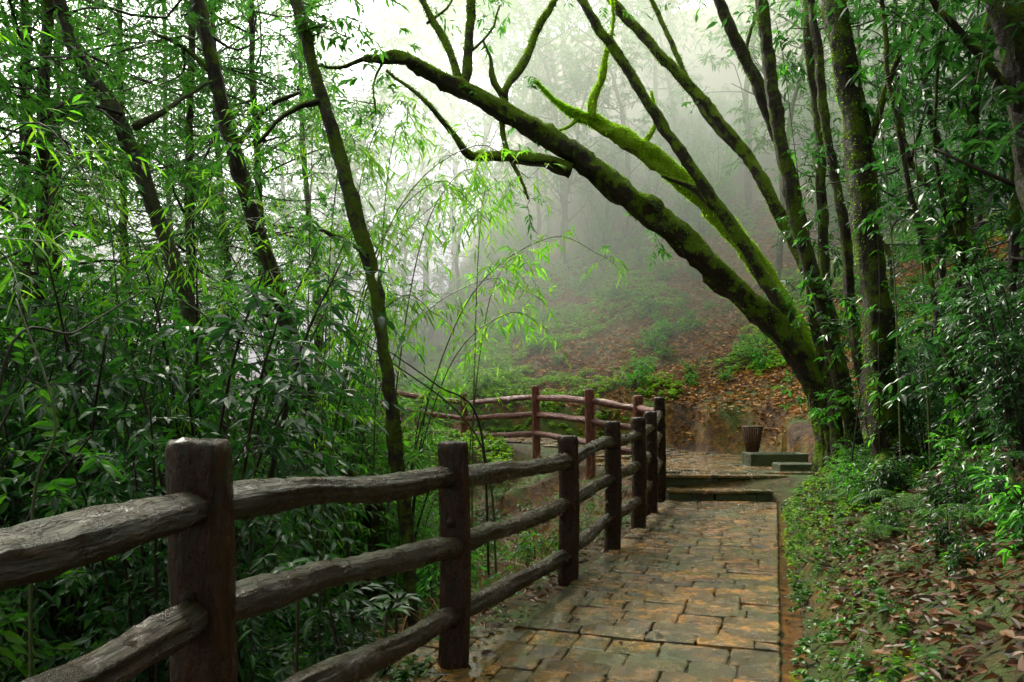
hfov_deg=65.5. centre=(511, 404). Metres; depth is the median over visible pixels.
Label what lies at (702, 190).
slender leaning tree
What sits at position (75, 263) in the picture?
shrub
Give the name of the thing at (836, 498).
fern
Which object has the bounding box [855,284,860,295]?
hillside shrub
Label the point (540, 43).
hillside tree
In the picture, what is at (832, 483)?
bank plant
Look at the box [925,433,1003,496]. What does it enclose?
bank plant
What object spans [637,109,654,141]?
hillside shrub
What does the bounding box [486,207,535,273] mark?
hillside shrub
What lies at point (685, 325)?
hillside shrub
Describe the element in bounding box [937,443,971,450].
fern
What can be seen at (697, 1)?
hillside tree
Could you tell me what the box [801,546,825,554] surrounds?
fern
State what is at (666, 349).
hillside shrub
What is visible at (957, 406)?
shrub
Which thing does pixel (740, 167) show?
hillside shrub
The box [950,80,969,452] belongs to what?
bare cane
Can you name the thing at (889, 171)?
hillside shrub
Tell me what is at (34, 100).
broadleaf tree
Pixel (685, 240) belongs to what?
arching tree
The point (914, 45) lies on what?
hillside tree
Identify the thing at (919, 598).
leaf litter
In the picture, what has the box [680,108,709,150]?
hillside shrub
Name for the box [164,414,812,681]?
path
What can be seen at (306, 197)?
broadleaf tree
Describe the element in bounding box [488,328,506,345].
hillside shrub
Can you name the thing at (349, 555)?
bare cane
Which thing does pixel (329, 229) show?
hillside tree
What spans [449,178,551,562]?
bamboo clump
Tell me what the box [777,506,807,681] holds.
dirt gutter
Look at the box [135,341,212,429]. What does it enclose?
shrub
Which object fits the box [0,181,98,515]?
shrub
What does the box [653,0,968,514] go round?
bank tree
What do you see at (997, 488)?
bank plant
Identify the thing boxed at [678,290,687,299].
hillside shrub
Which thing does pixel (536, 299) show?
hillside shrub
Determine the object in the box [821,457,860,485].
bank plant
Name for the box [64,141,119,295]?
hillside tree
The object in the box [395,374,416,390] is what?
hillside shrub
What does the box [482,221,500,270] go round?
hillside shrub
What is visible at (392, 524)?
shrub
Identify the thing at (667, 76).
hillside tree
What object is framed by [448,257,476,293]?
hillside shrub
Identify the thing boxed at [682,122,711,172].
hillside shrub
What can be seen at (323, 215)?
hillside tree
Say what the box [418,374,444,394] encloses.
hillside shrub
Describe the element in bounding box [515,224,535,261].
hillside shrub
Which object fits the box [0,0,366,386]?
broadleaf tree
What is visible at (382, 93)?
ravine edge tree
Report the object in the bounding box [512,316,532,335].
hillside shrub
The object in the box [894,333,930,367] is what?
shrub
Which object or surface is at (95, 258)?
shrub
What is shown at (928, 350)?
shrub
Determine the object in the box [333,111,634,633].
bamboo clump
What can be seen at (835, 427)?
slender tree
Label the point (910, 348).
shrub
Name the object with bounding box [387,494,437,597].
shrub
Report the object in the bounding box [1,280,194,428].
shrub
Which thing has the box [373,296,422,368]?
hillside shrub
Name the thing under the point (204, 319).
shrub
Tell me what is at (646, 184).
hillside shrub
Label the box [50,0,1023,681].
ground
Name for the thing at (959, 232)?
bank tree
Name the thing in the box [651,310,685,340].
hillside shrub
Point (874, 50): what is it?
hillside tree
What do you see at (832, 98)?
hillside shrub
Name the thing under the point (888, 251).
understory tree
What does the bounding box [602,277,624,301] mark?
hillside shrub
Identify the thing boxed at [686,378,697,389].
hillside shrub
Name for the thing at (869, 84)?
hillside shrub
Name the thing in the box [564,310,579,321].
hillside shrub
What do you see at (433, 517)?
shrub
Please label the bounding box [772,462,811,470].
stone block
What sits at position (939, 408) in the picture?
shrub
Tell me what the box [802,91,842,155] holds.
hillside shrub
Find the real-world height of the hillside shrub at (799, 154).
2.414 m
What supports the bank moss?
on the ground at (796, 436)
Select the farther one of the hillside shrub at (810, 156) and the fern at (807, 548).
the hillside shrub at (810, 156)
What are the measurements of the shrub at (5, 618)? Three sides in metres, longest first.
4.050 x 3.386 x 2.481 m
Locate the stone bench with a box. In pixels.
[742,452,807,466]
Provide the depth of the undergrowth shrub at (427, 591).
9.78 m
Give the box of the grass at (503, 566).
[270,441,631,677]
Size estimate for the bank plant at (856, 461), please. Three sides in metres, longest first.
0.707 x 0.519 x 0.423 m
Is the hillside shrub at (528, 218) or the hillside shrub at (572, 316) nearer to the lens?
the hillside shrub at (572, 316)
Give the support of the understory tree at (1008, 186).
on the ground at (796, 436)
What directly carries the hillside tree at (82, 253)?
on the ground at (796, 436)
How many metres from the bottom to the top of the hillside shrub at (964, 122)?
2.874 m
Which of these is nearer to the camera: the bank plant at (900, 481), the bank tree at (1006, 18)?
the bank tree at (1006, 18)
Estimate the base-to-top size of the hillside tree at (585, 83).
8.303 m
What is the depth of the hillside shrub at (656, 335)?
20.51 m
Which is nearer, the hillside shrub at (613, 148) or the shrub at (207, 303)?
the shrub at (207, 303)
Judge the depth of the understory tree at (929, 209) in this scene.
7.85 m
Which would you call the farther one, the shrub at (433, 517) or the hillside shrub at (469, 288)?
the hillside shrub at (469, 288)
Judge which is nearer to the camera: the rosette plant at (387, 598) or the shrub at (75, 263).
the rosette plant at (387, 598)
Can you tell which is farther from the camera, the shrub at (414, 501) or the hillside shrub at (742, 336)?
the hillside shrub at (742, 336)
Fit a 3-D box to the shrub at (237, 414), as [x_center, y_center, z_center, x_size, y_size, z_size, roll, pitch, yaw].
[-2.937,1.328,6.845,2.678,3.878,2.815,-4,5,28]
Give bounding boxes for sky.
[0,0,713,369]
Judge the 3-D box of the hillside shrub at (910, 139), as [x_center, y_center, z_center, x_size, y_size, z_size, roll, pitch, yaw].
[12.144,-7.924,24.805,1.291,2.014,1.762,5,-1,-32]
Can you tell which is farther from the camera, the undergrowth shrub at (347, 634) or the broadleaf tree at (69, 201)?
the broadleaf tree at (69, 201)
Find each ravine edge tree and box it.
[224,0,438,375]
[257,5,459,383]
[317,0,510,343]
[344,0,502,318]
[359,155,453,327]
[372,0,503,276]
[408,54,557,323]
[417,0,561,261]
[467,2,591,253]
[473,0,584,145]
[487,16,590,265]
[490,0,621,134]
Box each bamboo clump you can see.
[0,25,166,271]
[0,139,119,320]
[0,156,236,489]
[30,165,394,678]
[150,99,388,404]
[263,69,558,553]
[276,112,566,666]
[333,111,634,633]
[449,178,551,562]
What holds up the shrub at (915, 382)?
on the ground at (796, 436)
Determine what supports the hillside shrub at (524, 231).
on the ground at (796, 436)
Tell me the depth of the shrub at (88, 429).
7.15 m
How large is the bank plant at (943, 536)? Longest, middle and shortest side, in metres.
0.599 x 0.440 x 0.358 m
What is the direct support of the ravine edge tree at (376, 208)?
on the ground at (796, 436)
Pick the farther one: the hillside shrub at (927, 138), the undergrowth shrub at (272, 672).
the hillside shrub at (927, 138)
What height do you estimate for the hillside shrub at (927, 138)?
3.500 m
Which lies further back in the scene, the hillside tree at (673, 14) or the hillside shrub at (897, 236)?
the hillside tree at (673, 14)
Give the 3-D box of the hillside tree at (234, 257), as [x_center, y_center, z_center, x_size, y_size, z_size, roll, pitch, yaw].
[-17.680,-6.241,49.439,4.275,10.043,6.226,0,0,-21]
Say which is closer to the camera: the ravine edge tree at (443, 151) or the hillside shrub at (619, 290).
the hillside shrub at (619, 290)
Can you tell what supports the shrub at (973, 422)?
on the ground at (796, 436)
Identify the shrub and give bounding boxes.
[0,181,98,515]
[0,193,106,616]
[0,209,102,344]
[0,248,284,681]
[0,255,115,669]
[0,255,161,680]
[0,293,188,681]
[0,302,43,407]
[0,302,182,681]
[0,313,83,628]
[0,327,131,681]
[0,328,162,679]
[0,398,338,681]
[1,258,425,681]
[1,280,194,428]
[2,250,150,353]
[2,259,268,678]
[2,323,167,669]
[4,272,203,429]
[4,338,304,675]
[5,296,160,626]
[16,240,378,677]
[22,344,302,665]
[47,262,213,402]
[57,271,248,447]
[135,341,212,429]
[143,367,322,674]
[149,255,309,556]
[211,247,388,679]
[219,315,435,637]
[230,391,397,669]
[243,640,312,681]
[260,547,439,680]
[274,589,378,673]
[275,413,437,642]
[277,287,425,641]
[277,353,414,587]
[294,376,499,630]
[314,584,394,651]
[328,389,479,586]
[356,304,399,357]
[362,462,482,608]
[364,340,396,370]
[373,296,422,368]
[387,285,433,365]
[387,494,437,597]
[391,495,480,613]
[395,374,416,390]
[397,277,441,334]
[398,551,486,620]
[400,567,439,602]
[412,354,425,365]
[413,277,472,338]
[414,375,443,390]
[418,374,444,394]
[418,576,439,615]
[423,296,448,342]
[426,244,464,312]
[441,270,477,336]
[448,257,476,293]
[456,261,495,313]
[463,225,500,287]
[463,328,482,341]
[463,371,500,398]
[468,196,521,269]
[470,494,509,526]
[471,222,535,287]
[471,572,507,592]
[472,520,506,564]
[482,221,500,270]
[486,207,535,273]
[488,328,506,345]
[492,313,513,330]
[499,208,541,268]
[499,516,585,570]
[511,309,531,319]
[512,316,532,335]
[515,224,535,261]
[517,331,531,341]
[521,203,536,233]
[522,332,544,342]
[522,334,543,353]
[525,289,552,305]
[527,306,559,324]
[530,335,549,354]
[535,183,560,238]
[550,350,566,366]
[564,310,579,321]
[570,201,606,251]
[572,136,594,202]
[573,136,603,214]
[579,502,593,532]
[584,197,643,258]
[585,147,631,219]
[592,117,641,194]
[593,120,634,191]
[601,145,640,182]
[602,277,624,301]
[610,359,657,396]
[624,350,661,373]
[629,323,670,352]
[632,159,670,206]
[633,286,669,318]
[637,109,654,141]
[638,328,651,336]
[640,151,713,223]
[649,119,691,180]
[650,258,683,282]
[650,340,673,359]
[651,104,699,162]
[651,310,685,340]
[654,71,685,142]
[660,95,699,148]
[673,296,689,309]
[674,132,713,201]
[674,312,708,333]
[677,105,706,139]
[678,176,731,235]
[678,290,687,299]
[679,304,702,320]
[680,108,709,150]
[680,360,696,373]
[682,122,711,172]
[682,263,700,277]
[682,368,699,385]
[684,107,728,160]
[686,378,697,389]
[691,160,718,230]
[696,153,735,204]
[701,143,743,229]
[703,300,718,310]
[704,84,740,145]
[709,83,733,113]
[712,143,740,199]
[712,365,734,382]
[721,300,731,311]
[722,88,757,136]
[725,104,764,171]
[729,87,766,165]
[730,335,770,364]
[737,331,750,344]
[750,352,774,371]
[778,75,830,153]
[779,76,808,136]
[784,101,812,157]
[795,127,837,179]
[799,167,831,210]
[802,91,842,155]
[809,154,847,232]
[826,71,838,112]
[826,170,883,236]
[827,171,849,229]
[837,364,929,462]
[839,140,911,221]
[849,337,956,464]
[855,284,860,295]
[855,365,924,444]
[861,56,879,102]
[865,11,891,69]
[874,136,918,217]
[878,121,929,169]
[878,157,923,223]
[886,82,946,141]
[887,108,927,155]
[893,335,929,371]
[894,232,926,259]
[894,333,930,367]
[896,329,953,426]
[896,359,925,408]
[903,397,937,448]
[904,270,920,287]
[907,326,974,422]
[908,329,1009,459]
[910,85,987,185]
[911,247,1023,472]
[913,325,933,382]
[919,383,956,460]
[922,337,996,450]
[930,308,1023,405]
[932,87,987,155]
[934,288,1023,459]
[934,349,1009,449]
[948,144,990,218]
[951,62,1003,127]
[966,375,1023,437]
[974,297,1023,392]
[979,256,1023,342]
[989,271,1023,378]
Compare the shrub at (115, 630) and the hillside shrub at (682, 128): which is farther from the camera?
the hillside shrub at (682, 128)
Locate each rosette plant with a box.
[235,518,275,681]
[271,561,314,672]
[288,553,339,651]
[358,602,417,674]
[369,591,422,633]
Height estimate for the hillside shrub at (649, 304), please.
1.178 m
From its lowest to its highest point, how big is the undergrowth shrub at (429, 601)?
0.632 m
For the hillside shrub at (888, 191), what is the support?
on the ground at (796, 436)
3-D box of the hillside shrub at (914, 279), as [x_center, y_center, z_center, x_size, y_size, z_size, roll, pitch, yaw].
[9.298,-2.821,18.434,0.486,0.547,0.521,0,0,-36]
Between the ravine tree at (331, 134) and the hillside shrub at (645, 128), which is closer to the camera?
the ravine tree at (331, 134)
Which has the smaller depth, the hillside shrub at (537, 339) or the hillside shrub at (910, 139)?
the hillside shrub at (537, 339)
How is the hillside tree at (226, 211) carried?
on the ground at (796, 436)
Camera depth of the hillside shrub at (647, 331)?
21.35 m
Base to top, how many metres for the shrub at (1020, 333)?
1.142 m
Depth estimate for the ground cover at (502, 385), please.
18.98 m
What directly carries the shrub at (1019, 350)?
on the ground at (796, 436)
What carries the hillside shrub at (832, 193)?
on the ground at (796, 436)
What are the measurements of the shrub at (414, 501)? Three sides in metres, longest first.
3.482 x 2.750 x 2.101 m
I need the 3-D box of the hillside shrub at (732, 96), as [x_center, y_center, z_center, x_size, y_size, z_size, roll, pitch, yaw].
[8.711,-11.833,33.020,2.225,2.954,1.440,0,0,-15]
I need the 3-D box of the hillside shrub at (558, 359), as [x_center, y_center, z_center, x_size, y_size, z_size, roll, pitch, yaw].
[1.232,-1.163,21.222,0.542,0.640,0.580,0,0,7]
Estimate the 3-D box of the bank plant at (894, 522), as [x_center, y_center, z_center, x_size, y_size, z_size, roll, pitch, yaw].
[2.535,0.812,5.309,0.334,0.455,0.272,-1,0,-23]
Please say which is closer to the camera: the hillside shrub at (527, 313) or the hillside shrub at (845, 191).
the hillside shrub at (845, 191)
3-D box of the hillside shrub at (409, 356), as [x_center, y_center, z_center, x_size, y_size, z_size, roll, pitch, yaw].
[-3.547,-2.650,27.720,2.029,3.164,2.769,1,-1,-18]
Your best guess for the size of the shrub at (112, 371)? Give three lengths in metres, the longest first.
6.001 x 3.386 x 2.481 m
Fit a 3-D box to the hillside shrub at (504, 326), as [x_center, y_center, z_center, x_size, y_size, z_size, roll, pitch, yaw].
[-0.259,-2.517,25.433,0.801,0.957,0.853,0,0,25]
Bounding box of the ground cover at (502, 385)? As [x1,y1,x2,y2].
[284,135,1023,681]
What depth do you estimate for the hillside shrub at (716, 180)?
26.73 m
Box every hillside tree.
[0,79,36,322]
[30,91,160,300]
[47,177,109,298]
[63,145,132,310]
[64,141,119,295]
[64,216,130,359]
[77,42,312,360]
[93,152,167,352]
[179,100,268,364]
[198,237,257,332]
[207,200,300,360]
[222,0,358,384]
[272,105,385,367]
[293,123,369,376]
[455,0,630,258]
[465,0,632,216]
[508,20,650,270]
[530,0,679,238]
[566,0,636,112]
[574,0,680,127]
[603,0,712,145]
[608,0,729,151]
[627,0,706,54]
[634,2,694,45]
[640,0,704,81]
[663,0,805,209]
[714,0,861,279]
[728,0,746,30]
[740,0,892,238]
[784,0,898,196]
[828,0,933,141]
[860,1,985,130]
[864,22,899,98]
[888,0,925,88]
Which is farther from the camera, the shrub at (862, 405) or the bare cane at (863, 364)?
the shrub at (862, 405)
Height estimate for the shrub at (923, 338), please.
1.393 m
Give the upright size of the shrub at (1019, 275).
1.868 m
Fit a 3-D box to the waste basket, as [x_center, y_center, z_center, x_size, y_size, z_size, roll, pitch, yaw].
[4.620,0.690,15.300,0.416,0.580,0.414,0,0,0]
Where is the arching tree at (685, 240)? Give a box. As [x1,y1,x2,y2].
[299,0,828,474]
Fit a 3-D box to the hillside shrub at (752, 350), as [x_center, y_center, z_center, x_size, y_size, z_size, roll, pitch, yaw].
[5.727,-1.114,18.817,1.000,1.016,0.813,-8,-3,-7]
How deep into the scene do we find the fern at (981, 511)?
4.35 m
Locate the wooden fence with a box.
[0,382,665,681]
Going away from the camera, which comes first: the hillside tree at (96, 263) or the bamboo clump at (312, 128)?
the bamboo clump at (312, 128)
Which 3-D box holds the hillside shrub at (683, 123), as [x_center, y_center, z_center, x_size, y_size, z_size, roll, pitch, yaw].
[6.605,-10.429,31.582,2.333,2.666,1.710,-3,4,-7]
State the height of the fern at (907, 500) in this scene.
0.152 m
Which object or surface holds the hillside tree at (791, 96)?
on the ground at (796, 436)
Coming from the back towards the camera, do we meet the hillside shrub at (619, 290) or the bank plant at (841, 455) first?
the hillside shrub at (619, 290)
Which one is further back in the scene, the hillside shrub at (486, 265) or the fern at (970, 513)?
the hillside shrub at (486, 265)
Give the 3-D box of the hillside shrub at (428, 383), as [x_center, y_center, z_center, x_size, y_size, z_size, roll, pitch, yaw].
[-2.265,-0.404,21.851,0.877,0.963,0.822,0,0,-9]
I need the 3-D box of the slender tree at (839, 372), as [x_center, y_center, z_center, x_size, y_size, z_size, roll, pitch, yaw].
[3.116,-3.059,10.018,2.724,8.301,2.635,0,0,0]
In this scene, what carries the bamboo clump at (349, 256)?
on the ground at (796, 436)
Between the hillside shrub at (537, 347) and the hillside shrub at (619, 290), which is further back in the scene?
the hillside shrub at (619, 290)
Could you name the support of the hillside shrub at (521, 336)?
on the ground at (796, 436)
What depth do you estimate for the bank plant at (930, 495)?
5.17 m
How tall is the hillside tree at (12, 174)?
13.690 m
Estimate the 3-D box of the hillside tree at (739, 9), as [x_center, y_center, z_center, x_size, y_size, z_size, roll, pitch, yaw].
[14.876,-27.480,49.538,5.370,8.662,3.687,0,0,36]
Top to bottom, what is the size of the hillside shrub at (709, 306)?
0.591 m
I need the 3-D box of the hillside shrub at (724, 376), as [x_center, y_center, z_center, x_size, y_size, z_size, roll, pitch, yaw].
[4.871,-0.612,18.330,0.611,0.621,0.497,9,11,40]
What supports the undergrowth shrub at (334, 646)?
on the ground at (796, 436)
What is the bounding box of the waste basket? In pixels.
[741,426,763,451]
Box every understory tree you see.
[746,0,1023,428]
[759,2,983,367]
[827,0,1023,362]
[832,0,1023,425]
[845,0,1023,371]
[847,0,1023,381]
[856,0,1004,330]
[909,4,1023,285]
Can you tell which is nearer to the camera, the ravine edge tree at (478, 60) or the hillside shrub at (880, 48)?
the hillside shrub at (880, 48)
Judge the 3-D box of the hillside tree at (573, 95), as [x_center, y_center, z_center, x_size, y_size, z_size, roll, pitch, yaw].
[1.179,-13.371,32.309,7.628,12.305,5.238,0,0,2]
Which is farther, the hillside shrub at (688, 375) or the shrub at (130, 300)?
the hillside shrub at (688, 375)
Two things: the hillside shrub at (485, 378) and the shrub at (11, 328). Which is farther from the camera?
the hillside shrub at (485, 378)
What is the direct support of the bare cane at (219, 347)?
on the ground at (796, 436)
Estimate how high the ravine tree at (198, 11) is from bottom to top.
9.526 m
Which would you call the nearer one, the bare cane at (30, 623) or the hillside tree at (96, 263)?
the bare cane at (30, 623)
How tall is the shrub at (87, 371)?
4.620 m
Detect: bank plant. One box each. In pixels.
[814,477,844,504]
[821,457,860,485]
[823,436,869,478]
[830,457,911,507]
[830,459,886,512]
[833,443,873,471]
[834,446,870,471]
[838,457,869,493]
[842,440,872,471]
[842,445,871,478]
[847,451,906,512]
[854,457,874,473]
[855,443,870,466]
[856,503,911,537]
[867,451,912,502]
[868,494,912,535]
[873,439,928,501]
[904,437,965,476]
[907,447,973,520]
[913,481,995,563]
[919,436,1017,519]
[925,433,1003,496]
[928,423,993,460]
[939,521,992,575]
[957,429,1023,521]
[968,467,1023,570]
[972,447,1007,479]
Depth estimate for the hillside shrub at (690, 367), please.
18.85 m
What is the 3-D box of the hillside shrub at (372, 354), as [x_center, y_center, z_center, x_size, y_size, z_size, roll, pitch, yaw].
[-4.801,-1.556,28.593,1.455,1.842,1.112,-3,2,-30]
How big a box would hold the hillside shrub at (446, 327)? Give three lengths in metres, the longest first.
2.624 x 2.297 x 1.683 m
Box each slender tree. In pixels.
[695,0,864,455]
[713,0,843,469]
[774,0,874,458]
[795,0,882,465]
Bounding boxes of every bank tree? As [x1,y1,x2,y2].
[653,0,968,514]
[791,0,1023,211]
[796,0,1023,465]
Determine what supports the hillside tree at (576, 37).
on the ground at (796, 436)
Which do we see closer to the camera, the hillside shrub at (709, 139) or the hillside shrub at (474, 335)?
the hillside shrub at (474, 335)
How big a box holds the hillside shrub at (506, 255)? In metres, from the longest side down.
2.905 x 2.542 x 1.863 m
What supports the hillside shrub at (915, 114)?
on the ground at (796, 436)
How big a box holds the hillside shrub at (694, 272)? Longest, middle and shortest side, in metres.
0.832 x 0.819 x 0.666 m
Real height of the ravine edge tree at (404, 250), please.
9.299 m
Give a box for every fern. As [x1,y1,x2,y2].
[785,488,811,495]
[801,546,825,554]
[802,475,839,489]
[811,488,851,505]
[818,495,852,504]
[832,517,912,541]
[847,489,928,511]
[865,553,933,571]
[900,503,938,517]
[923,503,1017,527]
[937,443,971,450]
[942,503,1020,523]
[956,451,996,458]
[994,480,1023,492]
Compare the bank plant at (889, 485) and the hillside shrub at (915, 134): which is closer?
the bank plant at (889, 485)
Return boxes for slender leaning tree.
[476,0,847,438]
[606,0,843,351]
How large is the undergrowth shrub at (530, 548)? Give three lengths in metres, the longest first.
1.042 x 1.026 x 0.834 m
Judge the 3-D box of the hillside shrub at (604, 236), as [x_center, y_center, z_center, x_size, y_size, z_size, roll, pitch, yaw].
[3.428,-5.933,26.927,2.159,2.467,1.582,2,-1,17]
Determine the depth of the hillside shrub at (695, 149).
28.04 m
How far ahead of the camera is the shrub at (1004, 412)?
4.83 m
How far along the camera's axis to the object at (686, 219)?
26.92 m
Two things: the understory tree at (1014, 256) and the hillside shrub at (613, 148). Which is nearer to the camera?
the understory tree at (1014, 256)
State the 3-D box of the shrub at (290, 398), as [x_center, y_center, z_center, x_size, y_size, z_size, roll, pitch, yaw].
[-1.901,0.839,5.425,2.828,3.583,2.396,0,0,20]
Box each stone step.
[665,487,772,502]
[666,473,788,486]
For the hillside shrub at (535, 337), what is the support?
on the ground at (796, 436)
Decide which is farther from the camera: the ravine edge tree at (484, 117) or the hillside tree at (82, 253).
the hillside tree at (82, 253)
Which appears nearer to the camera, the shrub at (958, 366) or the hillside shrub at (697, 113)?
the shrub at (958, 366)
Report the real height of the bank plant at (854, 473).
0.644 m
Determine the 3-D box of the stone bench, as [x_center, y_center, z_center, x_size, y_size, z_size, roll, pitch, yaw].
[4.420,1.015,13.400,0.960,0.420,0.500,0,0,0]
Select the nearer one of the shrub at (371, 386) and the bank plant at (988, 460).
the bank plant at (988, 460)
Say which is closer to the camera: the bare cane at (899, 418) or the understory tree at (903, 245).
the bare cane at (899, 418)
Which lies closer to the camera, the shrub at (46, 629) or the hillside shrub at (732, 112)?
the shrub at (46, 629)
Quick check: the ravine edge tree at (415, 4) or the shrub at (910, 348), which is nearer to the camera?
the shrub at (910, 348)
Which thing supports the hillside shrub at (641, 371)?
on the ground at (796, 436)
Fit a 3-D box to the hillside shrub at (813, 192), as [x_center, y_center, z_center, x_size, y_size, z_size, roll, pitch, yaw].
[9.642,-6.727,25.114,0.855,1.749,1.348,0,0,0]
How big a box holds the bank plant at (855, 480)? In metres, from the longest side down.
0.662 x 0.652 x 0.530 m
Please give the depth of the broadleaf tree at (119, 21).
14.50 m
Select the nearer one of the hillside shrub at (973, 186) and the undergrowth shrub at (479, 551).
the undergrowth shrub at (479, 551)
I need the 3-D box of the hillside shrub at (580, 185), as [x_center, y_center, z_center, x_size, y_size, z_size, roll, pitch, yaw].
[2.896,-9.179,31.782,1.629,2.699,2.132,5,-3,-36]
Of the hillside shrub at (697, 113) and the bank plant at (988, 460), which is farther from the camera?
the hillside shrub at (697, 113)
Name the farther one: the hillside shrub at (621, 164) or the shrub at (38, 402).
the hillside shrub at (621, 164)
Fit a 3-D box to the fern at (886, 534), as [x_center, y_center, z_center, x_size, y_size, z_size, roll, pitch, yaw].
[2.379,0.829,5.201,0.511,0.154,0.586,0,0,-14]
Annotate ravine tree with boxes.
[0,0,246,562]
[50,0,387,639]
[200,0,418,630]
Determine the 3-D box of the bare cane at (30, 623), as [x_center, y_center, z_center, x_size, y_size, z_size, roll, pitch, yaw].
[-2.365,0.899,3.965,0.127,2.901,0.454,0,0,-39]
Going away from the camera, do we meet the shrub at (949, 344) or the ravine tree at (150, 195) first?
the ravine tree at (150, 195)
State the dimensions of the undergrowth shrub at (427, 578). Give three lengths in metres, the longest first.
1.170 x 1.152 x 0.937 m
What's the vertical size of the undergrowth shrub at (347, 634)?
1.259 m
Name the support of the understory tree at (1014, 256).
on the ground at (796, 436)
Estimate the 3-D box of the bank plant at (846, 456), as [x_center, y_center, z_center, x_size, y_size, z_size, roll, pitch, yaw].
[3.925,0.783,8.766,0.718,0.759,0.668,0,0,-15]
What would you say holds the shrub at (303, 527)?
on the ground at (796, 436)
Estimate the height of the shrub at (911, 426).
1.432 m
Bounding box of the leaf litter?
[377,158,1023,681]
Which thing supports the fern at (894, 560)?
on the ground at (796, 436)
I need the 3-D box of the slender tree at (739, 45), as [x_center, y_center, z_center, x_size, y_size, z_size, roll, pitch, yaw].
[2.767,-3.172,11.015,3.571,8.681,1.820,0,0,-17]
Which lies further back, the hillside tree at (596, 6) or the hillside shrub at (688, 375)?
the hillside tree at (596, 6)
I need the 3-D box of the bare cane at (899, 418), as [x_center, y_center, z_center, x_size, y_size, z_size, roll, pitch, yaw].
[3.147,-1.074,6.580,0.084,3.686,0.454,0,0,-3]
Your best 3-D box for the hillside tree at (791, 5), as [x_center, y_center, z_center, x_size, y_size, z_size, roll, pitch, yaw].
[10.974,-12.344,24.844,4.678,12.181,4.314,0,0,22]
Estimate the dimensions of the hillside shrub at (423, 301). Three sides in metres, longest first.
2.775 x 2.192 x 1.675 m
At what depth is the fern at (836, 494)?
7.18 m
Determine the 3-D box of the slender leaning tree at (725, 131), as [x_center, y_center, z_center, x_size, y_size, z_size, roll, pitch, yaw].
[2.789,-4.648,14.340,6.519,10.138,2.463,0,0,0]
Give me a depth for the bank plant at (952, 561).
3.82 m
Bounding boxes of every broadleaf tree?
[0,0,197,340]
[0,0,224,253]
[0,0,239,353]
[0,0,248,344]
[0,0,249,416]
[0,0,269,342]
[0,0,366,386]
[54,0,285,364]
[78,0,367,423]
[119,0,418,537]
[196,0,420,377]
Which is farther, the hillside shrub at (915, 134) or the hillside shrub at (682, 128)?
the hillside shrub at (682, 128)
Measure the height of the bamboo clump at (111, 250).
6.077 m
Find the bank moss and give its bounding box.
[780,479,928,681]
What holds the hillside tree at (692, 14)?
on the ground at (796, 436)
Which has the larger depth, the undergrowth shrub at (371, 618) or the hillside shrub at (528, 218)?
the hillside shrub at (528, 218)
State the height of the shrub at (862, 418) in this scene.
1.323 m
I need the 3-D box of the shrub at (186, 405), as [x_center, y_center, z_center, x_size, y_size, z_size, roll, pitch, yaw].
[-2.229,1.051,6.677,2.072,5.066,3.139,0,0,37]
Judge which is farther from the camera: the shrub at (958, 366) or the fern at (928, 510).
the shrub at (958, 366)
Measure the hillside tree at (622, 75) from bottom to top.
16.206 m
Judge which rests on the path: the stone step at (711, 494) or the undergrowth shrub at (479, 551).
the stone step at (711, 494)
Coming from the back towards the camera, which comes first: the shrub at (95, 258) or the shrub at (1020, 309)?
the shrub at (95, 258)
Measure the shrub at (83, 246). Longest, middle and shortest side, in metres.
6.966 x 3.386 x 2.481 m
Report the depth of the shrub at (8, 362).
6.45 m
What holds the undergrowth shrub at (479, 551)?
on the ground at (796, 436)
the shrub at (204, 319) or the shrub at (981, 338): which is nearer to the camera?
the shrub at (981, 338)
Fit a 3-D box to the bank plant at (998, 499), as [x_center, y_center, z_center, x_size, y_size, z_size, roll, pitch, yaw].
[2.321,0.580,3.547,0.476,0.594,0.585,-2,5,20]
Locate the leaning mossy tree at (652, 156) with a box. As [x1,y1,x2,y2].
[523,0,844,441]
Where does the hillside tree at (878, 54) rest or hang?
on the ground at (796, 436)
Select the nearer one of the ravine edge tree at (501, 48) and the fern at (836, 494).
the fern at (836, 494)
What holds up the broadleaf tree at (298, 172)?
on the ground at (796, 436)
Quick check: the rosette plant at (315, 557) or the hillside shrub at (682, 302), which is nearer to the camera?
the rosette plant at (315, 557)
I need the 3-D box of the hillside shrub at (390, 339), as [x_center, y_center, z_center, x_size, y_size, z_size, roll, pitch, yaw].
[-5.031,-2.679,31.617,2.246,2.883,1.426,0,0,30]
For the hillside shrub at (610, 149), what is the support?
on the ground at (796, 436)
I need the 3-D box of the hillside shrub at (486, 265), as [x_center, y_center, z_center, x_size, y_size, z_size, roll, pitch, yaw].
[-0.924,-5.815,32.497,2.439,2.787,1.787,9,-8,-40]
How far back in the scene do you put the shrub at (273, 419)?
9.22 m
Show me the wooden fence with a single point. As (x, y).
(199, 508)
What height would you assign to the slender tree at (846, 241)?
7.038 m
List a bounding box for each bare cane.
[0,290,143,392]
[15,298,56,677]
[96,176,230,444]
[240,450,353,644]
[288,298,497,577]
[373,341,489,585]
[851,106,885,469]
[874,63,901,475]
[906,31,931,470]
[920,92,948,450]
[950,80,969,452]
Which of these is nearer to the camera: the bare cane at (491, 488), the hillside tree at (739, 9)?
the bare cane at (491, 488)
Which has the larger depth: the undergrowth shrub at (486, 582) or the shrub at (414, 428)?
the shrub at (414, 428)
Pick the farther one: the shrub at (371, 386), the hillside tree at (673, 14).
the hillside tree at (673, 14)
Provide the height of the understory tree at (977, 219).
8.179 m
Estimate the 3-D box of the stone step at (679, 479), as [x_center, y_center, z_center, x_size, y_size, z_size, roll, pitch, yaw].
[3.126,1.169,11.836,1.847,0.298,0.466,0,0,3]
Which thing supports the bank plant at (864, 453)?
on the ground at (796, 436)

